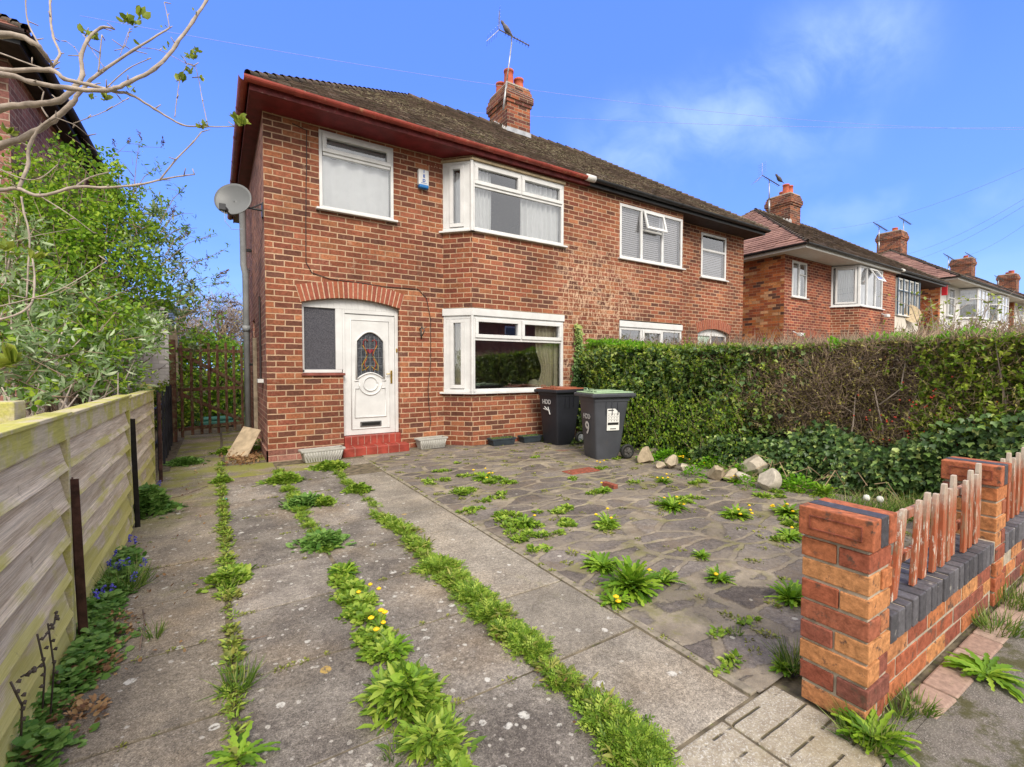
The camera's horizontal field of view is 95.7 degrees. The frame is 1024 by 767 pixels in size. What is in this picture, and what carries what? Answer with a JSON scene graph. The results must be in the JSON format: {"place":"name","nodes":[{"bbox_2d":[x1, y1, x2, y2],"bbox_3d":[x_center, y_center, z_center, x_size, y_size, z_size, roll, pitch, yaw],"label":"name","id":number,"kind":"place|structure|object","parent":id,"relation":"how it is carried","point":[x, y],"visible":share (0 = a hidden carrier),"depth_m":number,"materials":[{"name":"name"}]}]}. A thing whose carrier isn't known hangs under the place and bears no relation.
{"place":"outdoors","nodes":[
{"label":"outdoors","id":0,"kind":"place"},
{"bbox_2d":[19,431,264,766],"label":"side path","id":1,"kind":"structure","parent":0,"point":[149,697],"depth_m":2.02,"materials":[{"name":"concrete"}]},
{"bbox_2d":[70,477,88,636],"bbox_3d":[-1.960,0.812,2.103,0.047,0.780,0.086,-1,2,-33],"label":"iron stake","id":2,"kind":"object","parent":1,"relation":"on","point":[80,583],"visible":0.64,"depth_m":2.08,"materials":[{"name":"metal"}]},
{"bbox_2d":[10,608,148,766],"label":"dead leaves","id":3,"kind":"object","parent":1,"relation":"on","point":[82,704],"visible":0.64,"depth_m":1.70,"materials":[{"name":"plant"}]},
{"bbox_2d":[91,557,163,595],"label":"grass tuft","id":4,"kind":"object","parent":1,"relation":"on","point":[142,580],"visible":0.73,"depth_m":2.64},
{"bbox_2d":[130,418,140,527],"bbox_3d":[-2.961,0.713,3.645,0.047,0.880,0.086,-1,2,-33],"label":"iron stake","id":5,"kind":"object","parent":1,"relation":"on","point":[135,474],"visible":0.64,"depth_m":3.62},
{"bbox_2d":[157,392,162,481],"bbox_3d":[-3.936,0.603,5.179,0.034,1.000,0.229,-1,2,-38],"label":"iron stake","id":6,"kind":"object","parent":1,"relation":"on","point":[159,436],"visible":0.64,"depth_m":5.16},
{"bbox_2d":[163,456,210,466],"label":"weed clump","id":7,"kind":"object","parent":1,"relation":"on","point":[182,461],"visible":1,"depth_m":6.02,"materials":[{"name":"green plant"}]},
{"bbox_2d":[168,339,243,441],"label":"garden gate","id":8,"kind":"structure","parent":1,"relation":"on","point":[191,389],"depth_m":8.41,"materials":[{"name":"brown wood"}]},
{"bbox_2d":[192,562,256,593],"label":"weed clump","id":9,"kind":"object","parent":1,"relation":"on","point":[228,572],"visible":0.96,"depth_m":2.71,"materials":[{"name":"green plant"}]},
{"bbox_2d":[193,646,266,702],"bbox_3d":[-1.076,1.154,1.819,0.256,0.171,0.238,0,2,-1],"label":"grass tuft","id":10,"kind":"object","parent":1,"relation":"on","point":[249,680],"visible":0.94,"depth_m":1.82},
{"bbox_2d":[210,460,260,766],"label":"weeds","id":11,"kind":"object","parent":1,"relation":"on","point":[230,715],"visible":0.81,"depth_m":2.24,"materials":[{"name":"green plant"}]},
{"bbox_2d":[218,448,264,465],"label":"leaf litter","id":12,"kind":"object","parent":1,"relation":"on","point":[251,456],"visible":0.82,"depth_m":6.27,"materials":[{"name":"brown plant"}]},
{"bbox_2d":[204,721,280,766],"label":"dandelion","id":13,"kind":"object","parent":1,"relation":"on","point":[240,745],"visible":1,"depth_m":1.49,"materials":[{"name":"green plant"}]},
{"bbox_2d":[226,426,260,457],"bbox_3d":[-3.825,0.835,6.660,0.366,0.360,0.721,0,2,-7],"label":"plywood board","id":14,"kind":"object","parent":1,"relation":"on","point":[246,439],"visible":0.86,"depth_m":6.62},
{"bbox_2d":[115,461,718,751],"bbox_3d":[-1.270,1.141,3.197,2.279,0.026,6.121,-1,2,-33],"label":"moss","id":15,"kind":"object","parent":1,"relation":"on","point":[397,630],"visible":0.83,"depth_m":2.35,"materials":[{"name":"plant"}]},
{"bbox_2d":[108,298,179,425],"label":"garage","id":16,"kind":"structure","parent":0,"point":[160,362],"depth_m":10.16,"materials":[{"name":"white paint"}]},
{"bbox_2d":[154,386,244,427],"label":"back lawn","id":17,"kind":"structure","parent":0,"point":[198,423],"depth_m":11.11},
{"bbox_2d":[164,277,243,369],"bbox_3d":[-10.472,-1.585,16.268,4.706,4.632,4.581,-1,2,-33],"label":"bare tree","id":18,"kind":"object","parent":17,"relation":"on","point":[233,330],"visible":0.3,"depth_m":16.05,"materials":[{"name":"brown plant"}]},
{"bbox_2d":[178,321,244,420],"bbox_3d":[-7.445,-0.157,11.356,2.574,2.761,2.011,-1,2,-33],"label":"garden shrub","id":19,"kind":"object","parent":17,"relation":"on","point":[202,337],"visible":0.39,"depth_m":11.09,"materials":[{"name":"green plant"}]},
{"bbox_2d":[223,462,318,477],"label":"doorway slabs","id":20,"kind":"structure","parent":0,"point":[245,470],"depth_m":5.80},
{"bbox_2d":[224,469,616,766],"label":"driveway slabs","id":21,"kind":"structure","parent":0,"point":[305,714],"depth_m":2.03,"materials":[{"name":"concrete"}]},
{"bbox_2d":[255,470,306,485],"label":"weed clump","id":22,"kind":"object","parent":21,"relation":"on","point":[281,477],"visible":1,"depth_m":5.09,"materials":[{"name":"green plant"}]},
{"bbox_2d":[278,490,323,510],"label":"weed clump","id":23,"kind":"object","parent":21,"relation":"on","point":[304,499],"visible":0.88,"depth_m":4.21,"materials":[{"name":"green plant"}]},
{"bbox_2d":[271,467,338,551],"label":"weeds","id":24,"kind":"object","parent":21,"relation":"on","point":[310,522],"visible":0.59,"depth_m":4.03,"materials":[{"name":"green plant"}]},
{"bbox_2d":[285,528,356,554],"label":"weed clump","id":25,"kind":"object","parent":21,"relation":"on","point":[312,542],"visible":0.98,"depth_m":3.24,"materials":[{"name":"green plant"}]},
{"bbox_2d":[305,459,350,471],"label":"weed clump","id":26,"kind":"object","parent":21,"relation":"on","point":[327,465],"visible":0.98,"depth_m":5.76,"materials":[{"name":"green plant"}]},
{"bbox_2d":[329,468,383,507],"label":"weeds","id":27,"kind":"object","parent":21,"relation":"on","point":[348,481],"visible":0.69,"depth_m":5.01,"materials":[{"name":"green plant"}]},
{"bbox_2d":[369,627,414,666],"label":"dandelion","id":28,"kind":"object","parent":21,"relation":"on","point":[403,649],"visible":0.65,"depth_m":2.04,"materials":[{"name":"green plant"}]},
{"bbox_2d":[350,657,452,736],"bbox_3d":[-0.401,1.129,1.739,0.405,0.150,0.426,-1,2,-33],"label":"weed clump","id":29,"kind":"object","parent":21,"relation":"on","point":[375,691],"visible":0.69,"depth_m":1.69,"materials":[{"name":"green plant"}]},
{"bbox_2d":[326,562,478,766],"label":"weeds","id":30,"kind":"object","parent":21,"relation":"on","point":[358,608],"visible":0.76,"depth_m":2.11,"materials":[{"name":"green plant"}]},
{"bbox_2d":[372,656,447,728],"bbox_3d":[-0.393,1.124,1.737,0.286,0.156,0.269,-1,2,-33],"label":"weed clump","id":31,"kind":"object","parent":21,"relation":"on","point":[397,676],"visible":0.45,"depth_m":1.71,"materials":[{"name":"green plant"}]},
{"bbox_2d":[375,701,486,766],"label":"weed clump","id":32,"kind":"object","parent":21,"relation":"on","point":[419,744],"visible":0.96,"depth_m":1.53,"materials":[{"name":"green plant"}]},
{"bbox_2d":[369,508,684,766],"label":"weeds","id":33,"kind":"object","parent":21,"relation":"on","point":[651,745],"visible":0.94,"depth_m":1.91,"materials":[{"name":"green plant"}]},
{"bbox_2d":[0,0,1023,369],"label":"sky","id":34,"kind":"structure","parent":0,"point":[949,66],"materials":[{"name":"blue"}]},
{"bbox_2d":[334,458,747,752],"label":"front path","id":35,"kind":"structure","parent":0,"point":[682,698],"depth_m":2.22,"materials":[{"name":"concrete"}]},
{"bbox_2d":[62,424,1023,766],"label":"garden soil","id":36,"kind":"structure","parent":0,"point":[790,686],"depth_m":2.04,"materials":[{"name":"soil"}]},
{"bbox_2d":[0,13,125,411],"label":"neighbour house","id":37,"kind":"structure","parent":36,"relation":"on","point":[17,90],"depth_m":5.44,"materials":[{"name":"brick"}]},
{"bbox_2d":[0,384,155,766],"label":"panel fence","id":38,"kind":"object","parent":36,"relation":"on","point":[45,457],"visible":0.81,"depth_m":1.87,"materials":[{"name":"wood"}]},
{"bbox_2d":[5,544,150,766],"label":"ground cover","id":39,"kind":"object","parent":36,"relation":"on","point":[38,730],"visible":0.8,"depth_m":1.86,"materials":[{"name":"green plant"}]},
{"bbox_2d":[9,611,60,735],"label":"dead stalks","id":40,"kind":"object","parent":39,"relation":"on","point":[33,669],"visible":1,"depth_m":1.53,"materials":[{"name":"brown plant"}]},
{"bbox_2d":[0,131,196,414],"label":"bright shrub","id":41,"kind":"object","parent":36,"relation":"on","point":[75,248],"visible":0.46,"depth_m":5.05,"materials":[{"name":"green plant"}]},
{"bbox_2d":[0,118,241,416],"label":"butterfly bush","id":42,"kind":"object","parent":36,"relation":"on","point":[38,396],"visible":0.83,"depth_m":4.30,"materials":[{"name":"green plant"}]},
{"bbox_2d":[0,0,250,367],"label":"overhanging tree","id":43,"kind":"object","parent":36,"relation":"on","point":[10,355],"visible":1,"depth_m":2.10,"materials":[{"name":"brown plant"}]},
{"bbox_2d":[92,480,160,598],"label":"bluebells","id":44,"kind":"object","parent":36,"relation":"on","point":[112,584],"visible":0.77,"depth_m":2.76,"materials":[{"name":"blue plant"}]},
{"bbox_2d":[133,482,187,518],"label":"leafy plant","id":45,"kind":"object","parent":36,"relation":"on","point":[153,498],"visible":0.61,"depth_m":4.03,"materials":[{"name":"green plant"}]},
{"bbox_2d":[154,385,172,470],"bbox_3d":[-5.005,0.530,6.701,0.095,0.968,2.850,-1,2,-33],"label":"black paling fence","id":46,"kind":"object","parent":36,"relation":"on","point":[167,423],"visible":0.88,"depth_m":6.37,"materials":[{"name":"paint"}]},
{"bbox_2d":[145,369,204,428],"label":"garden shrub","id":47,"kind":"object","parent":36,"relation":"on","point":[187,407],"visible":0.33,"depth_m":9.65,"materials":[{"name":"green plant"}]},
{"bbox_2d":[298,445,345,462],"bbox_3d":[-2.575,0.963,6.289,0.570,0.170,0.197,-1,2,-39],"label":"planter","id":48,"kind":"object","parent":36,"relation":"on","point":[318,454],"visible":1,"depth_m":6.22,"materials":[{"name":"plastic"}]},
{"bbox_2d":[227,68,770,461],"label":"semi detached house","id":49,"kind":"structure","parent":36,"relation":"on","point":[510,247],"depth_m":7.43,"materials":[{"name":"brick"}]},
{"bbox_2d":[214,183,263,229],"bbox_3d":[-3.490,-2.255,5.943,0.560,0.651,0.368,-1,2,-33],"label":"satellite dish","id":50,"kind":"object","parent":49,"relation":"attached to","point":[232,199],"visible":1,"depth_m":5.96,"materials":[{"name":"metal"}]},
{"bbox_2d":[252,338,257,444],"bbox_3d":[-4.205,0.130,7.592,0.057,1.750,0.070,-1,2,-33],"label":"timber post","id":51,"kind":"object","parent":49,"relation":"attached to","point":[255,389],"visible":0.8,"depth_m":7.56,"materials":[{"name":"brown wood"}]},
{"bbox_2d":[316,129,397,222],"bbox_3d":[-2.255,-2.985,6.753,1.153,1.110,0.189,-1,2,-33],"label":"window","id":52,"kind":"structure","parent":49,"relation":"in","point":[346,188],"depth_m":6.78,"materials":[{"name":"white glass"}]},
{"bbox_2d":[292,123,430,424],"bbox_3d":[-2.129,-1.408,6.844,1.986,4.242,0.011,-1,2,-33],"label":"cable","id":53,"kind":"object","parent":49,"relation":"attached to","point":[359,282],"visible":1,"depth_m":6.71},
{"bbox_2d":[345,314,394,435],"bbox_3d":[-2.132,-0.134,6.994,0.739,1.793,0.082,-1,2,-33],"label":"front door","id":54,"kind":"structure","parent":49,"relation":"in","point":[369,339],"depth_m":7.00,"materials":[{"name":"white plastic"}]},
{"bbox_2d":[439,161,474,233],"bbox_3d":[-0.864,-2.974,7.433,0.595,1.115,0.192,0,2,14],"label":"window","id":55,"kind":"structure","parent":49,"relation":"in","point":[456,187],"depth_m":7.41,"materials":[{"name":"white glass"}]},
{"bbox_2d":[440,308,474,393],"bbox_3d":[-0.862,-0.520,7.519,0.595,1.375,0.208,0,2,14],"label":"window","id":56,"kind":"structure","parent":49,"relation":"in","point":[457,370],"depth_m":7.48,"materials":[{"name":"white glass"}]},
{"bbox_2d":[470,308,564,393],"bbox_3d":[0.072,-0.537,8.036,1.955,1.375,0.404,-1,2,-33],"label":"window","id":57,"kind":"structure","parent":49,"relation":"in","point":[548,327],"depth_m":8.04,"materials":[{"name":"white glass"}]},
{"bbox_2d":[470,160,567,247],"bbox_3d":[0.121,-2.988,7.880,1.955,1.115,0.222,-1,2,-33],"label":"window","id":58,"kind":"structure","parent":49,"relation":"in","point":[541,209],"depth_m":7.96,"materials":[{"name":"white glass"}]},
{"bbox_2d":[83,16,1023,129],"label":"overhead wire","id":59,"kind":"object","parent":49,"relation":"attached to","point":[499,85],"visible":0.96,"depth_m":11.00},
{"bbox_2d":[570,323,585,434],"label":"wall creeper","id":60,"kind":"object","parent":49,"relation":"attached to","point":[576,379],"depth_m":8.48,"materials":[{"name":"green plant"}]},
{"bbox_2d":[619,320,682,342],"bbox_3d":[2.801,-0.590,9.889,2.000,1.360,0.588,-1,2,-33],"label":"window","id":61,"kind":"structure","parent":49,"relation":"in","point":[652,328],"depth_m":9.75,"materials":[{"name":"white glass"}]},
{"bbox_2d":[618,203,685,270],"bbox_3d":[2.930,-3.011,9.600,2.010,1.100,0.250,-1,2,-33],"label":"window","id":62,"kind":"structure","parent":49,"relation":"in","point":[662,226],"depth_m":9.64,"materials":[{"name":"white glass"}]},
{"bbox_2d":[699,232,728,281],"bbox_3d":[4.920,-3.072,11.331,1.100,1.090,0.172,-1,2,-33],"label":"window","id":63,"kind":"structure","parent":49,"relation":"in","point":[705,276],"depth_m":11.40,"materials":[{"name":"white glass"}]},
{"bbox_2d":[361,457,755,695],"bbox_3d":[-0.584,1.141,4.158,0.042,0.052,5.630,-1,2,-33],"label":"mortar fillet","id":64,"kind":"object","parent":36,"relation":"on","point":[732,680],"visible":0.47,"depth_m":2.41,"materials":[{"name":"concrete"}]},
{"bbox_2d":[635,447,821,497],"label":"hedge foot weeds","id":65,"kind":"object","parent":36,"relation":"on","point":[664,453],"visible":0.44,"depth_m":5.31,"materials":[{"name":"plant"}]},
{"bbox_2d":[664,686,891,766],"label":"crossover concrete","id":66,"kind":"object","parent":36,"relation":"on","point":[788,729],"visible":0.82,"depth_m":1.55,"materials":[{"name":"concrete"}]},
{"bbox_2d":[576,305,1023,504],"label":"boundary hedge","id":67,"kind":"object","parent":36,"relation":"on","point":[915,413],"visible":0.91,"depth_m":4.85,"materials":[{"name":"green plant"}]},
{"bbox_2d":[799,456,1023,721],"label":"garden wall","id":68,"kind":"structure","parent":36,"relation":"on","point":[866,644],"depth_m":1.72,"materials":[{"name":"brick"}]},
{"bbox_2d":[888,447,1023,601],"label":"picket fence","id":69,"kind":"object","parent":68,"relation":"on","point":[944,525],"visible":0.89,"depth_m":2.08,"materials":[{"name":"wood"}]},
{"bbox_2d":[878,291,1012,370],"bbox_3d":[8.788,-0.460,9.682,2.263,2.809,1.911,1,2,24],"label":"garden shrub","id":70,"kind":"object","parent":36,"relation":"on","point":[980,319],"visible":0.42,"depth_m":9.11,"materials":[{"name":"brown plant"}]},
{"bbox_2d":[904,582,1023,718],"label":"edging stones","id":71,"kind":"object","parent":36,"relation":"on","point":[942,682],"visible":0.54,"depth_m":1.92,"materials":[{"name":"stone"}]},
{"bbox_2d":[971,598,1023,638],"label":"grass tuft","id":72,"kind":"object","parent":71,"relation":"on","point":[984,619],"visible":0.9,"depth_m":2.22,"materials":[{"name":"plant"}]},
{"bbox_2d":[362,437,929,692],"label":"crazy paving","id":73,"kind":"structure","parent":0,"point":[682,614],"depth_m":3.56,"materials":[{"name":"stone"}]},
{"bbox_2d":[414,435,447,449],"bbox_3d":[-1.269,0.930,7.290,0.500,0.170,0.196,-1,2,-37],"label":"planter","id":74,"kind":"object","parent":73,"relation":"on","point":[429,442],"visible":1,"depth_m":7.22,"materials":[{"name":"plastic"}]},
{"bbox_2d":[534,385,586,444],"bbox_3d":[0.826,0.513,7.789,0.729,0.973,0.612,-1,2,-33],"label":"wheelie bin","id":75,"kind":"object","parent":73,"relation":"on","point":[559,405],"visible":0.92,"depth_m":7.59,"materials":[{"name":"plastic"}]},
{"bbox_2d":[580,550,623,576],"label":"dandelion","id":76,"kind":"object","parent":73,"relation":"on","point":[601,563],"visible":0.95,"depth_m":2.89,"materials":[{"name":"green plant"}]},
{"bbox_2d":[395,454,813,676],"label":"paving weeds","id":77,"kind":"object","parent":73,"relation":"on","point":[500,515],"visible":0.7,"depth_m":3.83,"materials":[{"name":"green plant"}]},
{"bbox_2d":[574,388,635,459],"bbox_3d":[1.328,0.552,6.596,0.713,0.973,0.593,-1,2,-18],"label":"wheelie bin","id":78,"kind":"object","parent":73,"relation":"on","point":[603,412],"visible":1,"depth_m":6.39,"materials":[{"name":"plastic"}]},
{"bbox_2d":[595,586,632,609],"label":"dandelion","id":79,"kind":"object","parent":73,"relation":"on","point":[614,600],"visible":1,"depth_m":2.46,"materials":[{"name":"green plant"}]},
{"bbox_2d":[598,555,663,605],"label":"dandelion","id":80,"kind":"object","parent":73,"relation":"on","point":[634,580],"visible":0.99,"depth_m":2.58,"materials":[{"name":"green plant"}]},
{"bbox_2d":[383,443,911,655],"bbox_3d":[0.962,1.075,5.114,3.607,0.040,5.366,-1,2,-33],"label":"paving moss","id":81,"kind":"object","parent":73,"relation":"on","point":[725,611],"visible":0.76,"depth_m":3.88,"materials":[{"name":"plant"}]},
{"bbox_2d":[657,492,690,514],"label":"dandelion","id":82,"kind":"object","parent":73,"relation":"on","point":[670,503],"visible":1,"depth_m":4.11,"materials":[{"name":"green plant"}]},
{"bbox_2d":[622,398,740,467],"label":"wild shoots","id":83,"kind":"object","parent":73,"relation":"on","point":[665,433],"visible":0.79,"depth_m":6.37,"materials":[{"name":"green plant"}]},
{"bbox_2d":[703,564,736,584],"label":"dandelion","id":84,"kind":"object","parent":73,"relation":"on","point":[715,576],"visible":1,"depth_m":2.73,"materials":[{"name":"green plant"}]},
{"bbox_2d":[718,503,753,520],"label":"dandelion","id":85,"kind":"object","parent":73,"relation":"on","point":[738,512],"visible":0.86,"depth_m":3.92,"materials":[{"name":"green plant"}]},
{"bbox_2d":[740,455,769,475],"bbox_3d":[2.802,0.940,5.330,0.240,0.238,0.286,-1,2,-33],"label":"rock","id":86,"kind":"object","parent":73,"relation":"on","point":[753,463],"visible":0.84,"depth_m":5.25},
{"bbox_2d":[757,468,781,489],"bbox_3d":[2.669,0.997,4.769,0.242,0.239,0.208,0,2,5],"label":"rock","id":87,"kind":"object","parent":73,"relation":"on","point":[770,479],"visible":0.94,"depth_m":4.73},
{"bbox_2d":[764,579,802,608],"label":"dandelion","id":88,"kind":"object","parent":73,"relation":"on","point":[791,593],"visible":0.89,"depth_m":2.48,"materials":[{"name":"green plant"}]},
{"bbox_2d":[765,630,802,675],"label":"grass tuft","id":89,"kind":"object","parent":73,"relation":"on","point":[796,663],"visible":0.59,"depth_m":1.96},
{"bbox_2d":[769,500,798,518],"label":"dandelion","id":90,"kind":"object","parent":73,"relation":"on","point":[785,509],"visible":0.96,"depth_m":3.96,"materials":[{"name":"green plant"}]},
{"bbox_2d":[724,452,929,503],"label":"dry brambles","id":91,"kind":"object","parent":73,"relation":"on","point":[824,474],"visible":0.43,"depth_m":4.74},
{"bbox_2d":[812,480,932,525],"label":"long grass","id":92,"kind":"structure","parent":73,"relation":"on","point":[893,507],"depth_m":4.00,"materials":[{"name":"plant"}]},
{"bbox_2d":[742,184,949,370],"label":"semi detached house","id":93,"kind":"structure","parent":0,"point":[801,276],"depth_m":14.35,"materials":[{"name":"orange brick"}]},
{"bbox_2d":[791,260,809,299],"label":"window","id":94,"kind":"structure","parent":93,"relation":"in","point":[804,297],"depth_m":13.55,"materials":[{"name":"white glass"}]},
{"bbox_2d":[830,265,861,307],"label":"window","id":95,"kind":"structure","parent":93,"relation":"in","point":[846,279],"depth_m":14.55,"materials":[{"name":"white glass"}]},
{"bbox_2d":[856,265,886,309],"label":"window","id":96,"kind":"structure","parent":93,"relation":"in","point":[868,280],"depth_m":14.85,"materials":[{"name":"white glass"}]},
{"bbox_2d":[895,277,920,316],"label":"window","id":97,"kind":"structure","parent":93,"relation":"in","point":[903,290],"depth_m":16.40,"materials":[{"name":"white paint"}]},
{"bbox_2d":[875,227,1023,332],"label":"semi detached house","id":98,"kind":"structure","parent":0,"point":[893,244],"depth_m":20.61,"materials":[{"name":"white brick"}]},
{"bbox_2d":[957,288,978,318],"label":"window","id":99,"kind":"structure","parent":98,"relation":"in","point":[968,293],"depth_m":20.60,"materials":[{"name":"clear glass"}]},
{"bbox_2d":[974,288,989,320],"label":"window","id":100,"kind":"structure","parent":98,"relation":"in","point":[982,292],"depth_m":20.82,"materials":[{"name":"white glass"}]},
{"bbox_2d":[882,621,1023,766],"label":"pavement","id":101,"kind":"structure","parent":0,"point":[981,724],"depth_m":1.62,"materials":[{"name":"concrete"}]},
{"bbox_2d":[816,695,914,760],"bbox_3d":[1.213,1.137,1.555,0.317,0.135,0.278,-1,2,-33],"label":"grass tuft","id":102,"kind":"object","parent":101,"relation":"on","point":[879,750],"visible":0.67,"depth_m":1.53,"materials":[{"name":"plant"}]},
{"bbox_2d":[831,707,921,766],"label":"dandelion","id":103,"kind":"object","parent":101,"relation":"on","point":[868,723],"visible":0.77,"depth_m":1.53,"materials":[{"name":"green plant"}]},
{"bbox_2d":[885,686,928,724],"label":"grass tuft","id":104,"kind":"object","parent":101,"relation":"on","point":[903,710],"visible":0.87,"depth_m":1.67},
{"bbox_2d":[895,684,946,717],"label":"grass tuft","id":105,"kind":"object","parent":101,"relation":"on","point":[925,710],"visible":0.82,"depth_m":1.69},
{"bbox_2d":[940,648,1023,703],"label":"dandelion","id":106,"kind":"object","parent":101,"relation":"on","point":[985,665],"visible":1,"depth_m":1.88,"materials":[{"name":"green plant"}]},
{"bbox_2d":[989,569,1023,611],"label":"grass tuft","id":107,"kind":"object","parent":101,"relation":"on","point":[1012,595],"visible":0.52,"depth_m":2.45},
{"bbox_2d":[949,255,1023,371],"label":"semi detached house","id":108,"kind":"structure","parent":0,"point":[965,265],"depth_m":29.27,"materials":[{"name":"orange brick"}]},
{"bbox_2d":[996,270,1020,291],"bbox_3d":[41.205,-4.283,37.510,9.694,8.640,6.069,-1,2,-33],"label":"chimney","id":109,"kind":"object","parent":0,"point":[1011,278],"depth_m":34.69,"materials":[{"name":"brick"}]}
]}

